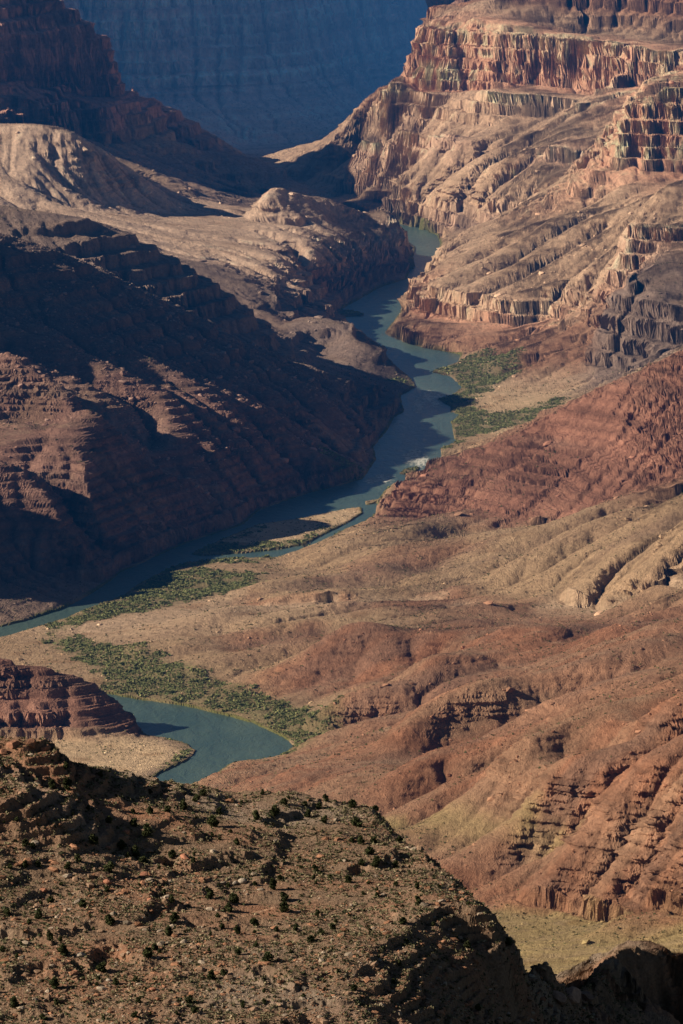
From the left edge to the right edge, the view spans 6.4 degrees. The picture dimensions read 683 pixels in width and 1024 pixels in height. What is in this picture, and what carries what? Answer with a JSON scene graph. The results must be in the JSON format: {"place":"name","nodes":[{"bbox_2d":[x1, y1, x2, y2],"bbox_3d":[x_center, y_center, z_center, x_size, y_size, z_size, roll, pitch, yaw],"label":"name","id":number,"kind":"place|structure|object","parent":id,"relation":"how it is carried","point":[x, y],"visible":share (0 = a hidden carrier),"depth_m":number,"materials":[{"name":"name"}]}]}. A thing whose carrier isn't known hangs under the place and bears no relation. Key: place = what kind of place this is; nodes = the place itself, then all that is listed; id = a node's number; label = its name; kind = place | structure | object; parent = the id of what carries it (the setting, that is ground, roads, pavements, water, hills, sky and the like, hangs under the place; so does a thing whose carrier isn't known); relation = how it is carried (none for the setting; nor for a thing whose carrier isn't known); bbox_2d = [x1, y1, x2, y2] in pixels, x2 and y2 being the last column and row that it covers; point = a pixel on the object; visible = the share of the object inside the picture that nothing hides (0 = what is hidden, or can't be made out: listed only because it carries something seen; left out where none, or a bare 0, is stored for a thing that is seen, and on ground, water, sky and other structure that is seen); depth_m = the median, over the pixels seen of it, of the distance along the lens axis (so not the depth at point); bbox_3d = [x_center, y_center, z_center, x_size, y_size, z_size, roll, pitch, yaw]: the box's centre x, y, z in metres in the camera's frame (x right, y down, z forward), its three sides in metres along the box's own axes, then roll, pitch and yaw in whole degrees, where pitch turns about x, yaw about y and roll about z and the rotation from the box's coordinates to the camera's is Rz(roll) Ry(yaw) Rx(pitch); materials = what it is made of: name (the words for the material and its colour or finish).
{"place":"outdoors","nodes":[
{"label":"outdoors","id":0,"kind":"place"},
{"bbox_2d":[0,224,460,783],"bbox_3d":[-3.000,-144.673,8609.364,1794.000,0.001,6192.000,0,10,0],"label":"river","id":1,"kind":"structure","parent":0,"point":[420,432],"depth_m":7860.88,"materials":[{"name":"liquid"}]},
{"bbox_2d":[0,0,682,973],"bbox_3d":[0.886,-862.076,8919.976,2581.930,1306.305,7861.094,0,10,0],"label":"canyon terrain","id":2,"kind":"structure","parent":0,"point":[324,110],"depth_m":7982.39,"materials":[{"name":"brown stone"}]},
{"bbox_2d":[38,309,570,767],"bbox_3d":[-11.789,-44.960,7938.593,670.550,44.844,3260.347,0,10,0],"label":"riverside undergrowth","id":3,"kind":"object","parent":2,"relation":"on","point":[491,380],"visible":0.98,"depth_m":7213.38,"materials":[{"name":"green plant"}]},
{"bbox_2d":[0,69,682,948],"bbox_3d":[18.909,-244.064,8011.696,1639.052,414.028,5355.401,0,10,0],"label":"talus rubble","id":4,"kind":"object","parent":2,"relation":"on","point":[310,443],"visible":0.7,"depth_m":8016.28,"materials":[{"name":"stone"}]},
{"bbox_2d":[0,206,682,950],"bbox_3d":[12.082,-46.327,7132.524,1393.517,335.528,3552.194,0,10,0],"label":"desert scrub undergrowth","id":5,"kind":"object","parent":2,"relation":"on","point":[390,608],"visible":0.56,"depth_m":6989.43,"materials":[{"name":"green plant"}]},
{"bbox_2d":[0,737,682,1023],"bbox_3d":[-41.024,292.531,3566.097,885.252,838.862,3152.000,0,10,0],"label":"hill","id":6,"kind":"structure","parent":0,"point":[648,975],"depth_m":2330.15,"materials":[{"name":"brown stone"}]},
{"bbox_2d":[0,749,6,754],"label":"boulder","id":7,"kind":"object","parent":6,"relation":"on","point":[3,751],"visible":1,"depth_m":2442.52,"materials":[{"name":"stone"}]},
{"bbox_2d":[2,908,10,915],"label":"juniper tree","id":8,"kind":"object","parent":6,"relation":"on","point":[6,911],"visible":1,"depth_m":2285.50,"materials":[{"name":"green plant"}]},
{"bbox_2d":[6,740,19,748],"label":"boulder","id":9,"kind":"object","parent":6,"relation":"on","point":[13,744],"visible":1,"depth_m":2445.66,"materials":[{"name":"stone"}]},
{"bbox_2d":[9,996,18,1008],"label":"juniper tree","id":10,"kind":"object","parent":6,"relation":"on","point":[14,1003],"visible":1,"depth_m":2183.59,"materials":[{"name":"green plant"}]},
{"bbox_2d":[22,860,27,867],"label":"juniper tree","id":11,"kind":"object","parent":6,"relation":"on","point":[25,864],"visible":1,"depth_m":2331.77,"materials":[{"name":"green plant"}]},
{"bbox_2d":[22,839,28,846],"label":"juniper tree","id":12,"kind":"object","parent":6,"relation":"on","point":[25,842],"visible":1,"depth_m":2344.72,"materials":[{"name":"green plant"}]},
{"bbox_2d":[26,738,35,747],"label":"boulder","id":13,"kind":"object","parent":6,"relation":"on","point":[31,742],"visible":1,"depth_m":2447.59,"materials":[{"name":"stone"}]},
{"bbox_2d":[34,908,41,918],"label":"juniper tree","id":14,"kind":"object","parent":6,"relation":"on","point":[38,914],"visible":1,"depth_m":2283.75,"materials":[{"name":"green plant"}]},
{"bbox_2d":[39,1013,46,1019],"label":"juniper tree","id":15,"kind":"object","parent":6,"relation":"on","point":[42,1016],"visible":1,"depth_m":2172.09,"materials":[{"name":"green plant"}]},
{"bbox_2d":[41,744,50,750],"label":"boulder","id":16,"kind":"object","parent":6,"relation":"on","point":[46,747],"visible":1,"depth_m":2449.64,"materials":[{"name":"stone"}]},
{"bbox_2d":[46,930,53,940],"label":"juniper tree","id":17,"kind":"object","parent":6,"relation":"on","point":[49,934],"visible":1,"depth_m":2255.08,"materials":[{"name":"green plant"}]},
{"bbox_2d":[46,896,54,902],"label":"juniper tree","id":18,"kind":"object","parent":6,"relation":"on","point":[50,899],"visible":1,"depth_m":2305.19,"materials":[{"name":"green plant"}]},
{"bbox_2d":[48,779,55,788],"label":"juniper tree","id":19,"kind":"object","parent":6,"relation":"on","point":[52,783],"visible":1,"depth_m":2392.69,"materials":[{"name":"green plant"}]},
{"bbox_2d":[48,977,58,988],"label":"juniper tree","id":20,"kind":"object","parent":6,"relation":"on","point":[53,982],"visible":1,"depth_m":2206.30,"materials":[{"name":"green plant"}]},
{"bbox_2d":[57,943,67,955],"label":"juniper tree","id":21,"kind":"object","parent":6,"relation":"on","point":[62,949],"visible":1,"depth_m":2238.16,"materials":[{"name":"green plant"}]},
{"bbox_2d":[63,761,68,770],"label":"juniper tree","id":22,"kind":"object","parent":6,"relation":"on","point":[66,765],"visible":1,"depth_m":2437.65,"materials":[{"name":"green plant"}]},
{"bbox_2d":[62,777,71,789],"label":"juniper tree","id":23,"kind":"object","parent":6,"relation":"on","point":[67,782],"visible":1,"depth_m":2418.19,"materials":[{"name":"green plant"}]},
{"bbox_2d":[64,861,70,869],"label":"juniper tree","id":24,"kind":"object","parent":6,"relation":"on","point":[67,865],"visible":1,"depth_m":2334.42,"materials":[{"name":"green plant"}]},
{"bbox_2d":[74,853,81,861],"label":"juniper tree","id":25,"kind":"object","parent":6,"relation":"on","point":[77,858],"visible":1,"depth_m":2341.65,"materials":[{"name":"green plant"}]},
{"bbox_2d":[76,952,85,956],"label":"boulder","id":26,"kind":"object","parent":6,"relation":"on","point":[80,954],"visible":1,"depth_m":2238.76,"materials":[{"name":"stone"}]},
{"bbox_2d":[78,899,86,906],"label":"juniper tree","id":27,"kind":"object","parent":6,"relation":"on","point":[82,902],"visible":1,"depth_m":2295.47,"materials":[{"name":"green plant"}]},
{"bbox_2d":[87,834,98,844],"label":"juniper tree","id":28,"kind":"object","parent":6,"relation":"on","point":[93,838],"visible":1,"depth_m":2363.41,"materials":[{"name":"green plant"}]},
{"bbox_2d":[95,961,106,972],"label":"juniper tree","id":29,"kind":"object","parent":6,"relation":"on","point":[101,967],"visible":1,"depth_m":2228.24,"materials":[{"name":"green plant"}]},
{"bbox_2d":[103,879,112,883],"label":"boulder","id":30,"kind":"object","parent":6,"relation":"on","point":[107,881],"visible":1,"depth_m":2328.17,"materials":[{"name":"stone"}]},
{"bbox_2d":[103,861,114,871],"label":"juniper tree","id":31,"kind":"object","parent":6,"relation":"on","point":[109,867],"visible":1,"depth_m":2339.75,"materials":[{"name":"green plant"}]},
{"bbox_2d":[105,815,112,823],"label":"juniper tree","id":32,"kind":"object","parent":6,"relation":"on","point":[109,819],"visible":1,"depth_m":2392.83,"materials":[{"name":"green plant"}]},
{"bbox_2d":[104,914,115,924],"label":"juniper tree","id":33,"kind":"object","parent":6,"relation":"on","point":[109,919],"visible":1,"depth_m":2279.65,"materials":[{"name":"green plant"}]},
{"bbox_2d":[113,977,119,984],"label":"juniper tree","id":34,"kind":"object","parent":6,"relation":"on","point":[115,981],"visible":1,"depth_m":2211.63,"materials":[{"name":"green plant"}]},
{"bbox_2d":[117,839,126,848],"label":"juniper tree","id":35,"kind":"object","parent":6,"relation":"on","point":[121,843],"visible":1,"depth_m":2377.61,"materials":[{"name":"green plant"}]},
{"bbox_2d":[129,817,137,826],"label":"juniper tree","id":36,"kind":"object","parent":6,"relation":"on","point":[133,822],"visible":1,"depth_m":2400.35,"materials":[{"name":"green plant"}]},
{"bbox_2d":[131,1011,137,1017],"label":"juniper tree","id":37,"kind":"object","parent":6,"relation":"on","point":[134,1014],"visible":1,"depth_m":2166.26,"materials":[{"name":"green plant"}]},
{"bbox_2d":[130,844,139,857],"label":"juniper tree","id":38,"kind":"object","parent":6,"relation":"on","point":[134,851],"visible":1,"depth_m":2374.76,"materials":[{"name":"green plant"}]},
{"bbox_2d":[135,996,141,1003],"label":"juniper tree","id":39,"kind":"object","parent":6,"relation":"on","point":[138,1000],"visible":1,"depth_m":2185.87,"materials":[{"name":"green plant"}]},
{"bbox_2d":[138,856,147,863],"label":"juniper tree","id":40,"kind":"object","parent":6,"relation":"on","point":[143,859],"visible":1,"depth_m":2364.98,"materials":[{"name":"green plant"}]},
{"bbox_2d":[141,823,152,836],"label":"juniper tree","id":41,"kind":"object","parent":6,"relation":"on","point":[147,830],"visible":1,"depth_m":2394.21,"materials":[{"name":"green plant"}]},
{"bbox_2d":[142,946,153,957],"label":"juniper tree","id":42,"kind":"object","parent":6,"relation":"on","point":[147,952],"visible":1,"depth_m":2237.92,"materials":[{"name":"green plant"}]},
{"bbox_2d":[147,806,152,813],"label":"juniper tree","id":43,"kind":"object","parent":6,"relation":"on","point":[150,809],"visible":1,"depth_m":2424.16,"materials":[{"name":"green plant"}]},
{"bbox_2d":[151,943,157,949],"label":"juniper tree","id":44,"kind":"object","parent":6,"relation":"on","point":[154,946],"visible":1,"depth_m":2247.24,"materials":[{"name":"green plant"}]},
{"bbox_2d":[163,805,170,812],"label":"juniper tree","id":45,"kind":"object","parent":6,"relation":"on","point":[167,808],"visible":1,"depth_m":2427.96,"materials":[{"name":"green plant"}]},
{"bbox_2d":[165,925,172,935],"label":"juniper tree","id":46,"kind":"object","parent":6,"relation":"on","point":[169,931],"visible":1,"depth_m":2270.49,"materials":[{"name":"green plant"}]},
{"bbox_2d":[168,894,174,902],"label":"juniper tree","id":47,"kind":"object","parent":6,"relation":"on","point":[171,898],"visible":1,"depth_m":2309.01,"materials":[{"name":"green plant"}]},
{"bbox_2d":[168,849,175,857],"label":"juniper tree","id":48,"kind":"object","parent":6,"relation":"on","point":[172,854],"visible":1,"depth_m":2378.80,"materials":[{"name":"green plant"}]},
{"bbox_2d":[169,912,179,922],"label":"juniper tree","id":49,"kind":"object","parent":6,"relation":"on","point":[174,917],"visible":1,"depth_m":2285.49,"materials":[{"name":"green plant"}]},
{"bbox_2d":[179,799,187,809],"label":"juniper tree","id":50,"kind":"object","parent":6,"relation":"on","point":[183,804],"visible":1,"depth_m":2451.64,"materials":[{"name":"green plant"}]},
{"bbox_2d":[180,853,188,859],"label":"boulder","id":51,"kind":"object","parent":6,"relation":"on","point":[184,856],"visible":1,"depth_m":2373.46,"materials":[{"name":"stone"}]},
{"bbox_2d":[185,994,192,1003],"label":"juniper tree","id":52,"kind":"object","parent":6,"relation":"on","point":[189,999],"visible":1,"depth_m":2187.44,"materials":[{"name":"green plant"}]},
{"bbox_2d":[190,1005,199,1013],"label":"juniper tree","id":53,"kind":"object","parent":6,"relation":"on","point":[194,1009],"visible":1,"depth_m":2179.03,"materials":[{"name":"green plant"}]},
{"bbox_2d":[192,793,200,801],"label":"juniper tree","id":54,"kind":"object","parent":6,"relation":"on","point":[196,797],"visible":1,"depth_m":2469.11,"materials":[{"name":"green plant"}]},
{"bbox_2d":[199,789,206,795],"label":"juniper tree","id":55,"kind":"object","parent":6,"relation":"on","point":[202,792],"visible":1,"depth_m":2480.59,"materials":[{"name":"green plant"}]},
{"bbox_2d":[204,888,214,898],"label":"juniper tree","id":56,"kind":"object","parent":6,"relation":"on","point":[210,894],"visible":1,"depth_m":2326.68,"materials":[{"name":"green plant"}]},
{"bbox_2d":[207,969,215,979],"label":"juniper tree","id":57,"kind":"object","parent":6,"relation":"on","point":[211,975],"visible":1,"depth_m":2215.86,"materials":[{"name":"green plant"}]},
{"bbox_2d":[206,814,219,826],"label":"juniper tree","id":58,"kind":"object","parent":6,"relation":"on","point":[212,820],"visible":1,"depth_m":2422.51,"materials":[{"name":"green plant"}]},
{"bbox_2d":[220,968,227,975],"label":"juniper tree","id":59,"kind":"object","parent":6,"relation":"on","point":[223,972],"visible":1,"depth_m":2220.61,"materials":[{"name":"green plant"}]},
{"bbox_2d":[224,902,231,911],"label":"juniper tree","id":60,"kind":"object","parent":6,"relation":"on","point":[228,907],"visible":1,"depth_m":2313.04,"materials":[{"name":"green plant"}]},
{"bbox_2d":[228,893,239,902],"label":"juniper tree","id":61,"kind":"object","parent":6,"relation":"on","point":[233,898],"visible":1,"depth_m":2327.12,"materials":[{"name":"green plant"}]},
{"bbox_2d":[233,925,240,933],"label":"juniper tree","id":62,"kind":"object","parent":6,"relation":"on","point":[237,929],"visible":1,"depth_m":2274.33,"materials":[{"name":"green plant"}]},
{"bbox_2d":[238,878,246,883],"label":"boulder","id":63,"kind":"object","parent":6,"relation":"on","point":[242,880],"visible":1,"depth_m":2356.41,"materials":[{"name":"stone"}]},
{"bbox_2d":[249,917,259,926],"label":"juniper tree","id":64,"kind":"object","parent":6,"relation":"on","point":[254,921],"visible":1,"depth_m":2293.33,"materials":[{"name":"green plant"}]},
{"bbox_2d":[252,810,259,819],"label":"juniper tree","id":65,"kind":"object","parent":6,"relation":"on","point":[255,813],"visible":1,"depth_m":2453.31,"materials":[{"name":"green plant"}]},
{"bbox_2d":[261,951,274,961],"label":"juniper tree","id":66,"kind":"object","parent":6,"relation":"on","point":[267,956],"visible":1,"depth_m":2229.89,"materials":[{"name":"green plant"}]},
{"bbox_2d":[269,878,276,889],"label":"juniper tree","id":67,"kind":"object","parent":6,"relation":"on","point":[272,883],"visible":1,"depth_m":2349.57,"materials":[{"name":"green plant"}]},
{"bbox_2d":[269,805,280,816],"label":"juniper tree","id":68,"kind":"object","parent":6,"relation":"on","point":[274,810],"visible":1,"depth_m":2465.22,"materials":[{"name":"green plant"}]},
{"bbox_2d":[279,901,288,911],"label":"juniper tree","id":69,"kind":"object","parent":6,"relation":"on","point":[284,906],"visible":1,"depth_m":2314.99,"materials":[{"name":"green plant"}]},
{"bbox_2d":[279,798,288,804],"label":"juniper tree","id":70,"kind":"object","parent":6,"relation":"on","point":[283,800],"visible":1,"depth_m":2481.71,"materials":[{"name":"green plant"}]},
{"bbox_2d":[280,892,288,900],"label":"juniper tree","id":71,"kind":"object","parent":6,"relation":"on","point":[284,896],"visible":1,"depth_m":2335.61,"materials":[{"name":"green plant"}]},
{"bbox_2d":[0,737,605,1023],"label":"rubble","id":72,"kind":"object","parent":6,"relation":"on","point":[165,900],"visible":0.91,"depth_m":2262.97,"materials":[{"name":"stone"}]},
{"bbox_2d":[303,809,310,816],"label":"juniper tree","id":73,"kind":"object","parent":6,"relation":"on","point":[307,813],"visible":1,"depth_m":2472.76,"materials":[{"name":"green plant"}]},
{"bbox_2d":[307,935,314,941],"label":"juniper tree","id":74,"kind":"object","parent":6,"relation":"on","point":[310,938],"visible":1,"depth_m":2259.18,"materials":[{"name":"green plant"}]},
{"bbox_2d":[315,802,322,808],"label":"juniper tree","id":75,"kind":"object","parent":6,"relation":"on","point":[318,805],"visible":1,"depth_m":2487.67,"materials":[{"name":"green plant"}]},
{"bbox_2d":[317,928,324,934],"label":"juniper tree","id":76,"kind":"object","parent":6,"relation":"on","point":[321,930],"visible":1,"depth_m":2273.27,"materials":[{"name":"green plant"}]},
{"bbox_2d":[0,736,644,1023],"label":"scrub undergrowth","id":77,"kind":"object","parent":6,"relation":"on","point":[239,866],"visible":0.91,"depth_m":2311.77,"materials":[{"name":"green plant"}]},
{"bbox_2d":[321,815,327,823],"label":"juniper tree","id":78,"kind":"object","parent":6,"relation":"on","point":[323,819],"visible":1,"depth_m":2460.38,"materials":[{"name":"green plant"}]},
{"bbox_2d":[322,794,328,800],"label":"juniper tree","id":79,"kind":"object","parent":6,"relation":"on","point":[325,797],"visible":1,"depth_m":2493.39,"materials":[{"name":"green plant"}]},
{"bbox_2d":[329,923,336,928],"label":"juniper tree","id":80,"kind":"object","parent":6,"relation":"on","point":[332,925],"visible":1,"depth_m":2290.82,"materials":[{"name":"green plant"}]},
{"bbox_2d":[344,874,351,882],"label":"juniper tree","id":81,"kind":"object","parent":6,"relation":"on","point":[347,877],"visible":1,"depth_m":2361.26,"materials":[{"name":"green plant"}]},
{"bbox_2d":[348,799,356,807],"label":"juniper tree","id":82,"kind":"object","parent":6,"relation":"on","point":[352,802],"visible":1,"depth_m":2488.38,"materials":[{"name":"green plant"}]},
{"bbox_2d":[350,984,357,990],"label":"juniper tree","id":83,"kind":"object","parent":6,"relation":"on","point":[354,987],"visible":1,"depth_m":2204.37,"materials":[{"name":"green plant"}]},
{"bbox_2d":[350,816,362,826],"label":"juniper tree","id":84,"kind":"object","parent":6,"relation":"on","point":[356,822],"visible":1,"depth_m":2456.33,"materials":[{"name":"green plant"}]},
{"bbox_2d":[357,835,364,843],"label":"juniper tree","id":85,"kind":"object","parent":6,"relation":"on","point":[360,839],"visible":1,"depth_m":2426.93,"materials":[{"name":"green plant"}]},
{"bbox_2d":[358,859,365,865],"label":"juniper tree","id":86,"kind":"object","parent":6,"relation":"on","point":[361,862],"visible":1,"depth_m":2390.95,"materials":[{"name":"green plant"}]},
{"bbox_2d":[364,846,375,854],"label":"juniper tree","id":87,"kind":"object","parent":6,"relation":"on","point":[370,850],"visible":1,"depth_m":2410.96,"materials":[{"name":"green plant"}]},
{"bbox_2d":[369,835,377,842],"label":"juniper tree","id":88,"kind":"object","parent":6,"relation":"on","point":[373,838],"visible":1,"depth_m":2427.84,"materials":[{"name":"green plant"}]},
{"bbox_2d":[370,860,378,867],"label":"juniper tree","id":89,"kind":"object","parent":6,"relation":"on","point":[374,863],"visible":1,"depth_m":2388.43,"materials":[{"name":"green plant"}]},
{"bbox_2d":[372,855,380,862],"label":"juniper tree","id":90,"kind":"object","parent":6,"relation":"on","point":[377,858],"visible":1,"depth_m":2397.57,"materials":[{"name":"green plant"}]},
{"bbox_2d":[393,860,398,867],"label":"juniper tree","id":91,"kind":"object","parent":6,"relation":"on","point":[396,863],"visible":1,"depth_m":2400.29,"materials":[{"name":"green plant"}]},
{"bbox_2d":[399,917,406,923],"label":"juniper tree","id":92,"kind":"object","parent":6,"relation":"on","point":[402,920],"visible":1,"depth_m":2286.82,"materials":[{"name":"green plant"}]},
{"bbox_2d":[415,896,421,904],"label":"juniper tree","id":93,"kind":"object","parent":6,"relation":"on","point":[418,900],"visible":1,"depth_m":2313.34,"materials":[{"name":"green plant"}]},
{"bbox_2d":[463,941,470,947],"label":"juniper tree","id":94,"kind":"object","parent":6,"relation":"on","point":[467,944],"visible":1,"depth_m":2289.00,"materials":[{"name":"green plant"}]},
{"bbox_2d":[505,937,511,945],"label":"juniper tree","id":95,"kind":"object","parent":6,"relation":"on","point":[508,940],"visible":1,"depth_m":2320.57,"materials":[{"name":"green plant"}]},
{"bbox_2d":[552,990,566,1004],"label":"boulder","id":96,"kind":"object","parent":6,"relation":"on","point":[560,998],"visible":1,"depth_m":2374.10,"materials":[{"name":"stone"}]},
{"bbox_2d":[565,986,580,1003],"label":"boulder","id":97,"kind":"object","parent":6,"relation":"on","point":[574,995],"visible":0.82,"depth_m":2401.89,"materials":[{"name":"stone"}]},
{"bbox_2d":[581,991,593,1001],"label":"boulder","id":98,"kind":"object","parent":6,"relation":"on","point":[587,996],"visible":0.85,"depth_m":2426.66,"materials":[{"name":"stone"}]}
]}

